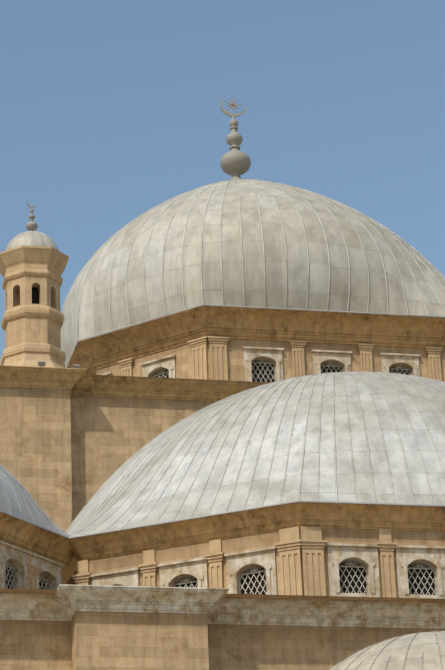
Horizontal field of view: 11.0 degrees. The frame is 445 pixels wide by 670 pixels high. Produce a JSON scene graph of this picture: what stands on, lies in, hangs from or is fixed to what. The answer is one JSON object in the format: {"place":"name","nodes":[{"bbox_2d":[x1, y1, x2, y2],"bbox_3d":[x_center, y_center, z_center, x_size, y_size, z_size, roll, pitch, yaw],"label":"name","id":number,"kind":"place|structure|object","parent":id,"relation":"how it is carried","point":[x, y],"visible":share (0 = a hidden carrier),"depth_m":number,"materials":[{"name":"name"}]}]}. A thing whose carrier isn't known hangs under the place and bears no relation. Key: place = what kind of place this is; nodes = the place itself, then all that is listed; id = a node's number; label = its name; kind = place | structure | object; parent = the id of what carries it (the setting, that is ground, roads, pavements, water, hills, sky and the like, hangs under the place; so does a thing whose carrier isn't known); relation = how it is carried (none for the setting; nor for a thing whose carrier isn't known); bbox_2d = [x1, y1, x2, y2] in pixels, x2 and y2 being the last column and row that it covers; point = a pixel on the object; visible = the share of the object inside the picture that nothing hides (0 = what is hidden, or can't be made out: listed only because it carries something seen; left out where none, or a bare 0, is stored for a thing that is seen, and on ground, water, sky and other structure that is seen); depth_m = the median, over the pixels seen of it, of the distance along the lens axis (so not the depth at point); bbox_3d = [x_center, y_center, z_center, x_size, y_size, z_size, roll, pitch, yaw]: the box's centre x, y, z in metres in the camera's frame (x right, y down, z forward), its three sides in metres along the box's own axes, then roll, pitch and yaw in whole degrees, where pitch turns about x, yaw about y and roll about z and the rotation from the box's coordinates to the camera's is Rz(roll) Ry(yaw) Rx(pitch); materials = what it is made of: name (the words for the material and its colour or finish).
{"place":"outdoors","nodes":[
{"label":"outdoors","id":0,"kind":"place"},
{"bbox_2d":[0,374,270,584],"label":"base wall","id":1,"kind":"structure","parent":0,"point":[64,455],"depth_m":126.97,"materials":[{"name":"beige stone"}]},
{"bbox_2d":[0,245,68,367],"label":"turret","id":2,"kind":"object","parent":1,"relation":"on","point":[32,334],"depth_m":130.22,"materials":[{"name":"beige stone"}]},
{"bbox_2d":[6,231,58,250],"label":"turret dome","id":3,"kind":"structure","parent":2,"relation":"on","point":[32,238],"depth_m":131.67,"materials":[{"name":"grey metal"}]},
{"bbox_2d":[26,199,37,230],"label":"finial","id":4,"kind":"object","parent":3,"relation":"on","point":[31,225],"visible":0.9,"depth_m":133.24,"materials":[{"name":"grey metal"}]},
{"bbox_2d":[38,361,79,367],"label":"floodlights","id":5,"kind":"object","parent":1,"relation":"on","point":[41,363],"visible":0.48,"depth_m":127.33,"materials":[{"name":"grey metal"}]},
{"bbox_2d":[0,365,267,401],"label":"cornice","id":6,"kind":"structure","parent":1,"relation":"attached to","point":[76,381],"depth_m":128.90,"materials":[{"name":"beige stone"}]},
{"bbox_2d":[95,339,444,381],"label":"drum wall","id":7,"kind":"structure","parent":1,"relation":"on","point":[235,359],"depth_m":136.27,"materials":[{"name":"beige stone"}]},
{"bbox_2d":[67,305,444,374],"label":"cornice","id":8,"kind":"structure","parent":7,"relation":"on","point":[91,355],"depth_m":136.76,"materials":[{"name":"stone"}]},
{"bbox_2d":[61,179,444,366],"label":"dome","id":9,"kind":"structure","parent":8,"relation":"on","point":[275,268],"depth_m":137.66,"materials":[{"name":"grey metal"}]},
{"bbox_2d":[220,93,250,179],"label":"finial","id":10,"kind":"object","parent":9,"relation":"on","point":[235,163],"visible":0.96,"depth_m":151.63,"materials":[{"name":"metal"}]},
{"bbox_2d":[61,179,444,361],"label":"dome ribs","id":11,"kind":"object","parent":9,"relation":"attached to","point":[242,258],"visible":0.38,"depth_m":138.24,"materials":[{"name":"grey metal"}]},
{"bbox_2d":[63,179,444,359],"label":"dome panel seams","id":12,"kind":"object","parent":9,"relation":"attached to","point":[263,261],"visible":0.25,"depth_m":137.71,"materials":[{"name":"grey metal"}]},
{"bbox_2d":[66,304,444,367],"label":"flashing","id":13,"kind":"object","parent":8,"relation":"on","point":[250,307],"visible":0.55,"depth_m":136.48,"materials":[{"name":"grey metal"}]},
{"bbox_2d":[101,346,419,381],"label":"window surrounds","id":14,"kind":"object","parent":7,"relation":"attached to","point":[151,368],"depth_m":136.35,"materials":[{"name":"beige stone"}]},
{"bbox_2d":[118,336,442,380],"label":"pilasters","id":15,"kind":"object","parent":7,"relation":"attached to","point":[218,356],"visible":0.35,"depth_m":135.49,"materials":[{"name":"beige stone"}]},
{"bbox_2d":[155,360,410,381],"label":"windows","id":16,"kind":"structure","parent":7,"relation":"in","point":[272,372],"depth_m":135.91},
{"bbox_2d":[152,358,411,381],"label":"window grilles","id":17,"kind":"object","parent":16,"relation":"in","point":[270,363],"visible":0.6,"depth_m":136.34,"materials":[{"name":"grey metal"}]},
{"bbox_2d":[0,527,444,669],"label":"front walls","id":18,"kind":"structure","parent":0,"point":[82,640],"depth_m":102.85,"materials":[{"name":"stone"}]},
{"bbox_2d":[61,567,62,583],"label":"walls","id":19,"kind":"structure","parent":18,"relation":"attached to","point":[61,575],"depth_m":110.76,"materials":[{"name":"stone"}]},
{"bbox_2d":[0,540,63,589],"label":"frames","id":20,"kind":"structure","parent":19,"relation":"attached to","point":[16,557],"depth_m":108.13,"materials":[{"name":"stone"}]},
{"bbox_2d":[5,560,50,589],"bbox_3d":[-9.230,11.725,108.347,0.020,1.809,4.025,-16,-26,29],"label":"window grilles","id":21,"kind":"object","parent":20,"relation":"attached to","point":[13,568],"visible":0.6,"depth_m":107.77,"materials":[{"name":"metal"}]},
{"bbox_2d":[26,550,40,588],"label":"pilasters","id":22,"kind":"object","parent":19,"relation":"attached to","point":[32,571],"visible":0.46,"depth_m":108.40,"materials":[{"name":"stone"}]},
{"bbox_2d":[0,512,73,566],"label":"cornice","id":23,"kind":"structure","parent":19,"relation":"on","point":[14,531],"depth_m":108.97,"materials":[{"name":"stone"}]},
{"bbox_2d":[0,510,68,538],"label":"flashing","id":24,"kind":"object","parent":23,"relation":"on","point":[34,524],"visible":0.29,"depth_m":108.37,"materials":[{"name":"grey metal"}]},
{"bbox_2d":[0,466,69,536],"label":"dome","id":25,"kind":"structure","parent":23,"relation":"on","point":[14,504],"depth_m":108.64,"materials":[{"name":"grey metal"}]},
{"bbox_2d":[0,465,65,533],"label":"dome panel seams","id":26,"kind":"object","parent":25,"relation":"attached to","point":[25,501],"visible":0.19,"depth_m":109.00,"materials":[{"name":"grey metal"}]},
{"bbox_2d":[0,464,69,536],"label":"dome ribs","id":27,"kind":"object","parent":25,"relation":"on","point":[26,503],"visible":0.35,"depth_m":109.71,"materials":[{"name":"grey metal"}]},
{"bbox_2d":[0,584,444,628],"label":"cornice","id":28,"kind":"structure","parent":18,"relation":"attached to","point":[65,602],"depth_m":102.91,"materials":[{"name":"stone"}]},
{"bbox_2d":[63,502,444,583],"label":"cornice","id":29,"kind":"structure","parent":18,"relation":"on","point":[257,521],"depth_m":108.16,"materials":[{"name":"stone"}]},
{"bbox_2d":[66,372,444,536],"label":"dome","id":30,"kind":"structure","parent":29,"relation":"on","point":[382,484],"depth_m":112.04,"materials":[{"name":"grey metal"}]},
{"bbox_2d":[66,371,444,536],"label":"dome ribs","id":31,"kind":"object","parent":30,"relation":"attached to","point":[154,439],"visible":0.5,"depth_m":113.73,"materials":[{"name":"grey metal"}]},
{"bbox_2d":[70,371,444,533],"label":"dome panel seams","id":32,"kind":"object","parent":30,"relation":"attached to","point":[288,447],"visible":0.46,"depth_m":112.42,"materials":[{"name":"grey metal"}]},
{"bbox_2d":[69,500,444,538],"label":"flashing","id":33,"kind":"object","parent":29,"relation":"on","point":[255,508],"visible":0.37,"depth_m":107.89,"materials":[{"name":"grey metal"}]},
{"bbox_2d":[72,526,444,597],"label":"pilasters","id":34,"kind":"object","parent":18,"relation":"attached to","point":[302,569],"visible":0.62,"depth_m":106.87,"materials":[{"name":"stone"}]},
{"bbox_2d":[89,543,444,598],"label":"window surrounds","id":35,"kind":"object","parent":18,"relation":"on","point":[238,564],"depth_m":107.40,"materials":[{"name":"stone"}]},
{"bbox_2d":[171,559,436,594],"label":"window grilles","id":36,"kind":"object","parent":35,"relation":"on","point":[254,570],"visible":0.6,"depth_m":107.34,"materials":[{"name":"metal"}]},
{"bbox_2d":[175,561,434,594],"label":"windows","id":37,"kind":"structure","parent":35,"relation":"on","point":[362,589],"depth_m":107.57,"materials":[{"name":"grey metal"}]},
{"bbox_2d":[0,0,444,360],"label":"sky","id":38,"kind":"structure","parent":0,"point":[111,112],"materials":[{"name":"blue"}]},
{"bbox_2d":[331,631,444,669],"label":"dome","id":39,"kind":"structure","parent":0,"point":[431,659],"depth_m":84.04,"materials":[{"name":"grey metal"}]},
{"bbox_2d":[330,631,442,669],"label":"dome ribs","id":40,"kind":"object","parent":39,"relation":"on","point":[335,666],"visible":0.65,"depth_m":84.75,"materials":[{"name":"grey metal"}]},
{"bbox_2d":[344,631,442,669],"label":"dome panel seams","id":41,"kind":"object","parent":39,"relation":"attached to","point":[406,651],"visible":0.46,"depth_m":84.15,"materials":[{"name":"grey metal"}]}
]}

